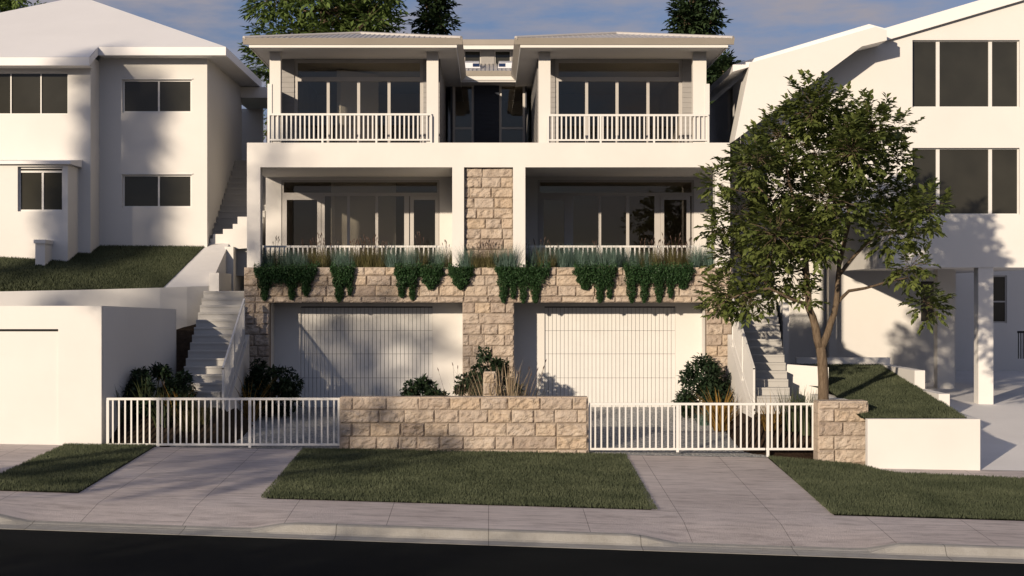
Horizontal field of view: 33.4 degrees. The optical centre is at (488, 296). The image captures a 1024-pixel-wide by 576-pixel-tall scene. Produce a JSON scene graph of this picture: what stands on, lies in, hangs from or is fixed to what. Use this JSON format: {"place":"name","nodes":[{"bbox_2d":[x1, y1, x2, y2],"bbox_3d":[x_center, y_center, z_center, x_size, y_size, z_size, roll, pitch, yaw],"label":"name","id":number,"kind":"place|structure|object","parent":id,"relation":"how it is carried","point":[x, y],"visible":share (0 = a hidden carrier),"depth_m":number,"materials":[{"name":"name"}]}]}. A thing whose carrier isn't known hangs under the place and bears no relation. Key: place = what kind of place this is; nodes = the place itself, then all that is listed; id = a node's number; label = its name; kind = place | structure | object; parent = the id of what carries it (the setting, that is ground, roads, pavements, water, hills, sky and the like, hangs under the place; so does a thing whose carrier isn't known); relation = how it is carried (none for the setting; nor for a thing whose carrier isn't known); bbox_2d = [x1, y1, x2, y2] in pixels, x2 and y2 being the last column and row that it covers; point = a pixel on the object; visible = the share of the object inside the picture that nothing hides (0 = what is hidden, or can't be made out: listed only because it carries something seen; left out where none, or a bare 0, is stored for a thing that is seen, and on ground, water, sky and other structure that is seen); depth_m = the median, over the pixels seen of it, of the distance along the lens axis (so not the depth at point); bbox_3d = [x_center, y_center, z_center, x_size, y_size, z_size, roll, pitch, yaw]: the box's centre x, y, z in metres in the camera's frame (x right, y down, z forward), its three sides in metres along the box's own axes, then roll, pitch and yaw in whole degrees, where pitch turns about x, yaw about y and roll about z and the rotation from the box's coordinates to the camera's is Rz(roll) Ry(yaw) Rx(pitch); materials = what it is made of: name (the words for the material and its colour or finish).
{"place":"outdoors","nodes":[
{"label":"outdoors","id":0,"kind":"place"},
{"bbox_2d":[0,443,155,492],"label":"verge lawn","id":1,"kind":"structure","parent":0,"point":[66,471],"depth_m":31.61,"materials":[{"name":"plant"}]},
{"bbox_2d":[0,244,203,290],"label":"sloping lawn","id":2,"kind":"structure","parent":0,"point":[26,283],"depth_m":42.02,"materials":[{"name":"plant"}]},
{"bbox_2d":[0,0,266,287],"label":"white house","id":3,"kind":"structure","parent":2,"relation":"on","point":[118,127],"depth_m":45.00,"materials":[{"name":"paint"}]},
{"bbox_2d":[0,72,67,113],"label":"window","id":4,"kind":"structure","parent":3,"relation":"in","point":[20,92],"depth_m":44.13,"materials":[{"name":"glass"}]},
{"bbox_2d":[19,167,62,210],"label":"window","id":5,"kind":"structure","parent":3,"relation":"in","point":[40,188],"depth_m":43.03,"materials":[{"name":"glass"}]},
{"bbox_2d":[123,80,191,112],"bbox_3d":[-8.755,-5.287,45.100,1.833,0.874,0.060,0,0,0],"label":"window","id":6,"kind":"structure","parent":3,"relation":"in","point":[139,96],"depth_m":45.11,"materials":[{"name":"glass"}]},
{"bbox_2d":[123,175,191,207],"bbox_3d":[-8.755,-2.777,45.100,1.833,0.874,0.060,0,0,0],"label":"window","id":7,"kind":"structure","parent":3,"relation":"in","point":[139,191],"depth_m":45.11,"materials":[{"name":"glass"}]},
{"bbox_2d":[211,160,265,275],"bbox_3d":[-6.785,-2.261,48.621,1.270,3.422,6.238,0,0,0],"label":"concrete stair","id":8,"kind":"object","parent":3,"relation":"attached to","point":[233,207],"visible":0.45,"depth_m":47.17,"materials":[{"name":"concrete"}]},
{"bbox_2d":[130,324,195,461],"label":"garden bank","id":9,"kind":"structure","parent":0,"point":[184,337],"depth_m":41.45,"materials":[{"name":"soil"}]},
{"bbox_2d":[0,286,208,329],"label":"retaining wall","id":10,"kind":"structure","parent":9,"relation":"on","point":[185,302],"depth_m":41.42,"materials":[{"name":"paint"}]},
{"bbox_2d":[164,243,228,287],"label":"garden path","id":11,"kind":"structure","parent":0,"point":[200,266],"depth_m":43.81,"materials":[{"name":"concrete"}]},
{"bbox_2d":[170,407,339,448],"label":"gravel driveway","id":12,"kind":"structure","parent":0,"point":[306,427],"depth_m":38.74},
{"bbox_2d":[234,377,279,421],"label":"grass clump","id":13,"kind":"object","parent":12,"relation":"on","point":[245,410],"visible":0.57,"depth_m":40.18,"materials":[{"name":"plant"}]},
{"bbox_2d":[261,447,656,509],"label":"verge lawn","id":14,"kind":"structure","parent":0,"point":[536,472],"depth_m":31.68,"materials":[{"name":"plant"}]},
{"bbox_2d":[0,0,977,142],"label":"sky","id":15,"kind":"structure","parent":0,"point":[759,28],"materials":[{"name":"blue"}]},
{"bbox_2d":[0,529,1023,575],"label":"road","id":16,"kind":"structure","parent":0,"point":[44,553],"depth_m":24.98,"materials":[{"name":"asphalt"}]},
{"bbox_2d":[0,514,1023,563],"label":"kerb","id":17,"kind":"structure","parent":16,"relation":"on","point":[601,540],"depth_m":26.81,"materials":[{"name":"concrete"}]},
{"bbox_2d":[0,213,1023,520],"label":"ground","id":18,"kind":"structure","parent":0,"point":[634,509],"depth_m":33.67,"materials":[{"name":"concrete"}]},
{"bbox_2d":[0,0,45,11],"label":"leafy tree","id":19,"kind":"object","parent":18,"relation":"on","point":[7,5],"visible":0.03,"depth_m":71.29,"materials":[{"name":"green plant"}]},
{"bbox_2d":[0,444,60,472],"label":"driveway apron","id":20,"kind":"object","parent":18,"relation":"on","point":[12,455],"visible":0.77,"depth_m":34.57,"materials":[{"name":"concrete"}]},
{"bbox_2d":[0,306,175,480],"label":"street garage","id":21,"kind":"structure","parent":18,"relation":"on","point":[64,372],"depth_m":36.03,"materials":[{"name":"paint"}]},
{"bbox_2d":[0,331,57,444],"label":"garage door","id":22,"kind":"structure","parent":21,"relation":"in","point":[28,359],"depth_m":36.03,"materials":[{"name":"paint"}]},
{"bbox_2d":[79,447,300,498],"bbox_3d":[-5.430,3.330,32.650,3.240,0.299,6.700,0,0,0],"label":"driveway crossing","id":23,"kind":"object","parent":18,"relation":"on","point":[213,472],"visible":0.98,"depth_m":32.12,"materials":[{"name":"concrete"}]},
{"bbox_2d":[209,217,246,290],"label":"retaining wall","id":24,"kind":"structure","parent":18,"relation":"on","point":[235,238],"depth_m":45.30,"materials":[{"name":"paint"}]},
{"bbox_2d":[248,66,269,85],"bbox_3d":[-7.672,-4.736,62.000,4.342,7.080,4.317,0,0,0],"label":"leafy tree","id":25,"kind":"object","parent":18,"relation":"on","point":[263,73],"visible":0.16,"depth_m":61.84,"materials":[{"name":"green plant"}]},
{"bbox_2d":[238,0,412,135],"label":"leafy tree","id":26,"kind":"object","parent":18,"relation":"on","point":[360,15],"visible":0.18,"depth_m":65.13,"materials":[{"name":"green plant"}]},
{"bbox_2d":[407,0,464,34],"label":"conifer","id":27,"kind":"object","parent":18,"relation":"on","point":[434,15],"visible":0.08,"depth_m":67.57,"materials":[{"name":"green plant"}]},
{"bbox_2d":[242,32,734,414],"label":"duplex house","id":28,"kind":"structure","parent":18,"relation":"on","point":[601,139],"depth_m":43.09,"materials":[{"name":"paint"}]},
{"bbox_2d":[253,259,319,300],"bbox_3d":[-4.987,-0.400,42.125,1.637,1.071,1.017,0,0,0],"label":"trailing plant","id":29,"kind":"object","parent":28,"relation":"on","point":[264,273],"visible":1,"depth_m":41.81,"materials":[{"name":"green plant"}]},
{"bbox_2d":[283,196,320,258],"bbox_3d":[-4.993,-1.506,45.621,1.014,2.352,0.017,0,0,0],"label":"door frame","id":30,"kind":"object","parent":28,"relation":"in","point":[285,198],"depth_m":45.62,"materials":[{"name":"paint"}]},
{"bbox_2d":[307,232,339,266],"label":"grass clump","id":31,"kind":"object","parent":28,"relation":"on","point":[323,263],"visible":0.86,"depth_m":42.42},
{"bbox_2d":[329,260,355,302],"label":"trailing plant","id":32,"kind":"object","parent":28,"relation":"on","point":[342,275],"visible":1,"depth_m":41.83,"materials":[{"name":"green plant"}]},
{"bbox_2d":[294,60,422,142],"bbox_3d":[-3.315,-4.850,43.610,3.302,2.401,0.060,0,0,0],"label":"window","id":33,"kind":"structure","parent":28,"relation":"in","point":[297,79],"depth_m":43.58,"materials":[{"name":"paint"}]},
{"bbox_2d":[281,180,438,254],"bbox_3d":[-3.429,-1.707,45.660,4.229,2.814,0.060,0,0,0],"label":"window","id":34,"kind":"structure","parent":28,"relation":"in","point":[406,195],"depth_m":45.63,"materials":[{"name":"paint"}]},
{"bbox_2d":[301,306,431,406],"bbox_3d":[-3.082,1.679,43.138,3.327,2.842,0.085,0,0,0],"label":"garage door","id":35,"kind":"structure","parent":28,"relation":"in","point":[346,350],"depth_m":43.09,"materials":[{"name":"paint"}]},
{"bbox_2d":[355,234,379,266],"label":"grass clump","id":36,"kind":"object","parent":28,"relation":"on","point":[366,262],"visible":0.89,"depth_m":42.41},
{"bbox_2d":[379,242,402,266],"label":"grass clump","id":37,"kind":"object","parent":28,"relation":"on","point":[389,263],"visible":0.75,"depth_m":42.44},
{"bbox_2d":[392,261,421,300],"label":"trailing plant","id":38,"kind":"object","parent":28,"relation":"on","point":[410,271],"visible":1,"depth_m":41.83,"materials":[{"name":"green plant"}]},
{"bbox_2d":[411,232,435,266],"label":"grass clump","id":39,"kind":"object","parent":28,"relation":"on","point":[425,258],"visible":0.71,"depth_m":42.41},
{"bbox_2d":[410,196,438,254],"bbox_3d":[-1.714,-1.506,45.621,0.771,2.352,0.017,0,0,0],"label":"glazed door","id":40,"kind":"structure","parent":28,"relation":"in","point":[412,198],"depth_m":45.62,"materials":[{"name":"paint"}]},
{"bbox_2d":[417,260,444,289],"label":"trailing plant","id":41,"kind":"object","parent":28,"relation":"on","point":[432,278],"visible":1,"depth_m":41.82,"materials":[{"name":"green plant"}]},
{"bbox_2d":[446,260,475,289],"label":"trailing plant","id":42,"kind":"object","parent":28,"relation":"on","point":[458,278],"visible":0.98,"depth_m":41.81,"materials":[{"name":"green plant"}]},
{"bbox_2d":[453,86,473,142],"bbox_3d":[-0.724,-4.892,49.260,0.617,2.485,0.060,0,0,0],"label":"entry door","id":43,"kind":"structure","parent":28,"relation":"in","point":[454,127],"depth_m":49.23,"materials":[{"name":"paint"}]},
{"bbox_2d":[464,50,480,62],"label":"window","id":44,"kind":"structure","parent":28,"relation":"in","point":[469,55],"depth_m":52.07,"materials":[{"name":"paint"}]},
{"bbox_2d":[494,50,510,63],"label":"window","id":45,"kind":"structure","parent":28,"relation":"in","point":[499,55],"depth_m":52.07,"materials":[{"name":"paint"}]},
{"bbox_2d":[497,241,521,266],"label":"grass clump","id":46,"kind":"object","parent":28,"relation":"on","point":[509,261],"visible":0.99,"depth_m":41.88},
{"bbox_2d":[499,86,524,142],"bbox_3d":[0.684,-4.892,49.260,0.751,2.485,0.060,0,0,0],"label":"entry door","id":47,"kind":"structure","parent":28,"relation":"in","point":[500,87],"depth_m":49.23,"materials":[{"name":"paint"}]},
{"bbox_2d":[494,260,550,303],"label":"trailing plant","id":48,"kind":"object","parent":28,"relation":"on","point":[508,276],"visible":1,"depth_m":41.82,"materials":[{"name":"green plant"}]},
{"bbox_2d":[525,242,545,266],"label":"grass clump","id":49,"kind":"object","parent":28,"relation":"on","point":[532,262],"visible":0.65,"depth_m":42.38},
{"bbox_2d":[540,196,567,254],"bbox_3d":[1.750,-1.506,45.621,0.757,2.352,0.017,0,0,0],"label":"glazed door","id":50,"kind":"structure","parent":28,"relation":"in","point":[565,198],"depth_m":45.62,"materials":[{"name":"paint"}]},
{"bbox_2d":[552,242,575,266],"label":"grass clump","id":51,"kind":"object","parent":28,"relation":"on","point":[561,263],"visible":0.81,"depth_m":42.45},
{"bbox_2d":[566,243,597,266],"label":"grass clump","id":52,"kind":"object","parent":28,"relation":"on","point":[581,258],"visible":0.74,"depth_m":42.38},
{"bbox_2d":[571,260,617,302],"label":"trailing plant","id":53,"kind":"object","parent":28,"relation":"on","point":[584,274],"visible":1,"depth_m":41.82,"materials":[{"name":"green plant"}]},
{"bbox_2d":[545,306,674,406],"bbox_3d":[3.068,1.679,43.138,3.300,2.842,0.085,0,0,0],"label":"garage door","id":54,"kind":"structure","parent":28,"relation":"in","point":[603,354],"depth_m":43.09,"materials":[{"name":"paint"}]},
{"bbox_2d":[538,180,693,263],"bbox_3d":[3.407,-1.707,45.660,4.186,2.814,0.060,0,0,0],"label":"window","id":55,"kind":"structure","parent":28,"relation":"in","point":[570,195],"depth_m":45.63,"materials":[{"name":"paint"}]},
{"bbox_2d":[606,245,629,266],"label":"grass clump","id":56,"kind":"object","parent":28,"relation":"on","point":[614,259],"visible":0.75,"depth_m":42.34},
{"bbox_2d":[555,60,681,142],"bbox_3d":[3.329,-4.850,43.610,3.247,2.401,0.060,0,0,0],"label":"window","id":57,"kind":"structure","parent":28,"relation":"in","point":[558,79],"depth_m":43.58,"materials":[{"name":"paint"}]},
{"bbox_2d":[646,237,667,266],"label":"grass clump","id":58,"kind":"object","parent":28,"relation":"on","point":[658,261],"visible":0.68,"depth_m":42.38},
{"bbox_2d":[622,259,695,302],"bbox_3d":[4.198,-0.357,42.122,1.846,1.107,1.012,0,0,0],"label":"trailing plant","id":59,"kind":"object","parent":28,"relation":"on","point":[655,276],"visible":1,"depth_m":41.82,"materials":[{"name":"green plant"}]},
{"bbox_2d":[660,196,689,259],"bbox_3d":[5.000,-1.506,45.621,0.800,2.352,0.017,0,0,0],"label":"glazed door","id":60,"kind":"structure","parent":28,"relation":"in","point":[662,198],"depth_m":45.62,"materials":[{"name":"paint"}]},
{"bbox_2d":[660,232,690,265],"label":"grass clump","id":61,"kind":"object","parent":28,"relation":"on","point":[673,254],"visible":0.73,"depth_m":42.49,"materials":[{"name":"plant"}]},
{"bbox_2d":[682,244,709,266],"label":"grass clump","id":62,"kind":"object","parent":28,"relation":"on","point":[696,261],"visible":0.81,"depth_m":42.41,"materials":[{"name":"plant"}]},
{"bbox_2d":[0,491,1023,547],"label":"footpath","id":63,"kind":"structure","parent":18,"relation":"on","point":[779,529],"depth_m":28.04,"materials":[{"name":"concrete"}]},
{"bbox_2d":[661,0,732,205],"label":"conifer","id":64,"kind":"object","parent":18,"relation":"on","point":[692,17],"visible":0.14,"depth_m":65.61,"materials":[{"name":"green plant"}]},
{"bbox_2d":[706,48,744,249],"bbox_3d":[8.562,-4.993,61.993,3.506,8.203,3.610,0,0,-39],"label":"conifer","id":65,"kind":"object","parent":18,"relation":"on","point":[716,72],"visible":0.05,"depth_m":61.62,"materials":[{"name":"green plant"}]},
{"bbox_2d":[627,455,832,514],"bbox_3d":[4.375,3.561,32.650,3.150,0.414,6.700,0,0,0],"label":"driveway crossing","id":66,"kind":"object","parent":18,"relation":"on","point":[725,484],"visible":0.99,"depth_m":32.14,"materials":[{"name":"concrete"}]},
{"bbox_2d":[734,295,790,413],"bbox_3d":[6.580,1.728,41.041,1.180,3.504,6.718,0,0,0],"label":"concrete stair","id":67,"kind":"object","parent":18,"relation":"on","point":[764,340],"visible":0.52,"depth_m":39.74,"materials":[{"name":"concrete"}]},
{"bbox_2d":[728,298,754,420],"bbox_3d":[5.920,1.725,39.925,0.100,3.350,3.850,0,0,0],"label":"stair balustrade","id":68,"kind":"object","parent":67,"relation":"on","point":[741,368],"visible":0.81,"depth_m":39.86,"materials":[{"name":"paint"}]},
{"bbox_2d":[786,364,847,408],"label":"retaining wall","id":69,"kind":"structure","parent":18,"relation":"on","point":[803,377],"depth_m":39.32,"materials":[{"name":"paint"}]},
{"bbox_2d":[710,0,1023,403],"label":"white house","id":70,"kind":"structure","parent":18,"relation":"on","point":[954,76],"depth_m":43.44,"materials":[{"name":"paint"}]},
{"bbox_2d":[776,302,788,363],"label":"side wall","id":71,"kind":"structure","parent":70,"relation":"attached to","point":[783,315],"depth_m":42.00,"materials":[{"name":"paint"}]},
{"bbox_2d":[921,281,933,320],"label":"window","id":72,"kind":"structure","parent":70,"relation":"in","point":[923,314],"depth_m":49.76,"materials":[{"name":"glass"}]},
{"bbox_2d":[912,41,1018,106],"bbox_3d":[12.134,-5.657,43.430,2.727,1.709,0.060,0,0,0],"label":"window","id":73,"kind":"structure","parent":70,"relation":"in","point":[944,73],"depth_m":43.43,"materials":[{"name":"glass"}]},
{"bbox_2d":[912,148,1018,214],"bbox_3d":[12.134,-2.923,43.430,2.727,1.696,0.060,0,0,0],"label":"window","id":74,"kind":"structure","parent":70,"relation":"in","point":[983,181],"depth_m":43.43,"materials":[{"name":"glass"}]},
{"bbox_2d":[993,275,1006,322],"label":"window","id":75,"kind":"structure","parent":70,"relation":"in","point":[999,281],"depth_m":57.06,"materials":[{"name":"glass"}]},
{"bbox_2d":[795,357,979,469],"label":"retaining wall","id":76,"kind":"structure","parent":18,"relation":"on","point":[928,443],"depth_m":34.80,"materials":[{"name":"paint"}]},
{"bbox_2d":[879,468,1023,477],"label":"path strip","id":77,"kind":"object","parent":18,"relation":"on","point":[1019,474],"visible":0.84,"depth_m":34.54,"materials":[{"name":"concrete"}]},
{"bbox_2d":[925,371,1023,470],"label":"forecourt","id":78,"kind":"structure","parent":18,"relation":"on","point":[1001,417],"depth_m":41.81,"materials":[{"name":"concrete"}]},
{"bbox_2d":[250,409,810,459],"bbox_3d":[-0.250,3.149,39.550,15.900,0.639,7.100,0,0,0],"label":"garden bed","id":79,"kind":"object","parent":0,"point":[650,455],"visible":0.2,"depth_m":36.20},
{"bbox_2d":[109,407,252,447],"bbox_3d":[-6.750,2.858,37.800,2.900,0.756,3.600,0,0,0],"label":"planted bed","id":80,"kind":"object","parent":79,"relation":"on","point":[189,434],"visible":0.43,"depth_m":36.86,"materials":[{"name":"plant"}]},
{"bbox_2d":[114,386,143,423],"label":"grass clump","id":81,"kind":"object","parent":80,"relation":"on","point":[127,413],"visible":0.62,"depth_m":36.87,"materials":[{"name":"plant"}]},
{"bbox_2d":[119,376,164,414],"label":"grass clump","id":82,"kind":"object","parent":80,"relation":"on","point":[141,394],"visible":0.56,"depth_m":37.03,"materials":[{"name":"plant"}]},
{"bbox_2d":[133,381,185,427],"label":"grass clump","id":83,"kind":"object","parent":80,"relation":"on","point":[164,414],"visible":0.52,"depth_m":36.82,"materials":[{"name":"plant"}]},
{"bbox_2d":[122,361,198,416],"bbox_3d":[-7.243,2.094,37.544,1.779,1.349,1.766,0,0,0],"label":"shrub","id":84,"kind":"object","parent":80,"relation":"on","point":[172,384],"visible":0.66,"depth_m":37.27,"materials":[{"name":"green plant"}]},
{"bbox_2d":[155,391,209,431],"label":"grass clump","id":85,"kind":"object","parent":80,"relation":"on","point":[183,425],"visible":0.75,"depth_m":36.66,"materials":[{"name":"plant"}]},
{"bbox_2d":[175,389,225,424],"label":"grass clump","id":86,"kind":"object","parent":80,"relation":"on","point":[202,421],"visible":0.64,"depth_m":36.92,"materials":[{"name":"plant"}]},
{"bbox_2d":[178,291,244,407],"bbox_3d":[-6.549,1.534,41.171,1.118,3.331,6.378,0,0,0],"label":"concrete stair","id":87,"kind":"object","parent":79,"relation":"on","point":[218,313],"visible":0.54,"depth_m":40.36,"materials":[{"name":"concrete"}]},
{"bbox_2d":[222,298,248,411],"bbox_3d":[-5.920,1.725,39.925,0.100,3.350,3.850,0,0,0],"label":"stair balustrade","id":88,"kind":"object","parent":87,"relation":"attached to","point":[235,366],"visible":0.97,"depth_m":39.91,"materials":[{"name":"paint"}]},
{"bbox_2d":[241,357,304,417],"bbox_3d":[-5.205,2.215,41.070,1.602,1.507,1.504,0,0,0],"label":"shrub","id":89,"kind":"object","parent":79,"relation":"on","point":[286,386],"visible":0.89,"depth_m":40.80,"materials":[{"name":"green plant"}]},
{"bbox_2d":[399,373,449,396],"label":"shrub","id":90,"kind":"object","parent":79,"relation":"on","point":[424,383],"visible":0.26,"depth_m":38.15,"materials":[{"name":"green plant"}]},
{"bbox_2d":[340,396,587,452],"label":"boundary wall","id":91,"kind":"structure","parent":79,"relation":"on","point":[522,424],"depth_m":35.97,"materials":[{"name":"stone"}]},
{"bbox_2d":[106,398,339,447],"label":"sliding gate","id":92,"kind":"structure","parent":91,"relation":"attached to","point":[249,444],"depth_m":36.09,"materials":[{"name":"metal"}]},
{"bbox_2d":[589,403,764,451],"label":"sliding gate","id":93,"kind":"structure","parent":91,"relation":"attached to","point":[678,427],"depth_m":36.09,"materials":[{"name":"metal"}]},
{"bbox_2d":[452,345,523,395],"bbox_3d":[0.028,2.108,40.349,1.789,1.939,1.831,0,0,0],"label":"shrub","id":94,"kind":"object","parent":79,"relation":"on","point":[496,361],"visible":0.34,"depth_m":40.19,"materials":[{"name":"green plant"}]},
{"bbox_2d":[483,371,495,395],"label":"letterbox pillar","id":95,"kind":"structure","parent":79,"relation":"on","point":[486,374],"depth_m":37.58,"materials":[{"name":"stone"}]},
{"bbox_2d":[454,358,531,395],"bbox_3d":[0.261,2.264,38.043,1.778,1.887,1.434,0,0,-25],"label":"grass clump","id":96,"kind":"object","parent":79,"relation":"on","point":[497,390],"visible":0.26,"depth_m":37.87,"materials":[{"name":"plant"}]},
{"bbox_2d":[473,364,543,395],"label":"grass clump","id":97,"kind":"object","parent":79,"relation":"on","point":[509,384],"visible":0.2,"depth_m":37.68,"materials":[{"name":"plant"}]},
{"bbox_2d":[671,352,732,417],"bbox_3d":[5.250,2.233,41.187,1.610,1.736,1.810,0,0,17],"label":"shrub","id":98,"kind":"object","parent":79,"relation":"on","point":[710,381],"visible":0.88,"depth_m":40.93,"materials":[{"name":"green plant"}]},
{"bbox_2d":[726,409,812,458],"bbox_3d":[6.350,3.029,37.800,2.100,0.858,3.600,0,0,0],"label":"planted bed","id":99,"kind":"object","parent":79,"relation":"on","point":[805,454],"visible":0.42,"depth_m":36.84,"materials":[{"name":"plant"}]},
{"bbox_2d":[748,388,796,430],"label":"grass clump","id":100,"kind":"object","parent":99,"relation":"on","point":[763,418],"visible":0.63,"depth_m":36.87,"materials":[{"name":"plant"}]},
{"bbox_2d":[766,403,813,457],"bbox_3d":[6.432,2.853,36.100,1.114,1.193,0.054,0,0,0],"label":"fence panel","id":101,"kind":"object","parent":99,"relation":"on","point":[767,429],"visible":0.89,"depth_m":36.09,"materials":[{"name":"paint"}]},
{"bbox_2d":[770,386,810,431],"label":"grass clump","id":102,"kind":"object","parent":99,"relation":"on","point":[791,420],"visible":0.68,"depth_m":36.88,"materials":[{"name":"plant"}]},
{"bbox_2d":[782,386,818,435],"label":"grass clump","id":103,"kind":"object","parent":99,"relation":"on","point":[809,422],"visible":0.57,"depth_m":36.74,"materials":[{"name":"plant"}]},
{"bbox_2d":[588,407,765,456],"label":"gravel driveway","id":104,"kind":"structure","parent":0,"point":[730,453],"depth_m":38.62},
{"bbox_2d":[690,386,745,431],"bbox_3d":[5.309,2.593,39.420,1.717,1.120,1.868,0,0,36],"label":"grass clump","id":105,"kind":"object","parent":104,"relation":"on","point":[719,418],"visible":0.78,"depth_m":39.20,"materials":[{"name":"plant"}]},
{"bbox_2d":[789,363,966,417],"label":"raised lawn","id":106,"kind":"structure","parent":0,"point":[859,415],"depth_m":37.60,"materials":[{"name":"plant"}]},
{"bbox_2d":[692,69,956,399],"bbox_3d":[7.277,-0.719,36.713,6.056,8.206,5.188,0,0,0],"label":"street tree","id":107,"kind":"object","parent":106,"relation":"on","point":[853,142],"visible":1,"depth_m":36.01,"materials":[{"name":"green plant"}]},
{"bbox_2d":[769,455,1023,519],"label":"verge lawn","id":108,"kind":"structure","parent":0,"point":[910,497],"depth_m":31.33,"materials":[{"name":"plant"}]},
{"bbox_2d":[813,400,867,464],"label":"gate pillar","id":109,"kind":"structure","parent":108,"relation":"on","point":[838,430],"depth_m":35.57,"materials":[{"name":"stone"}]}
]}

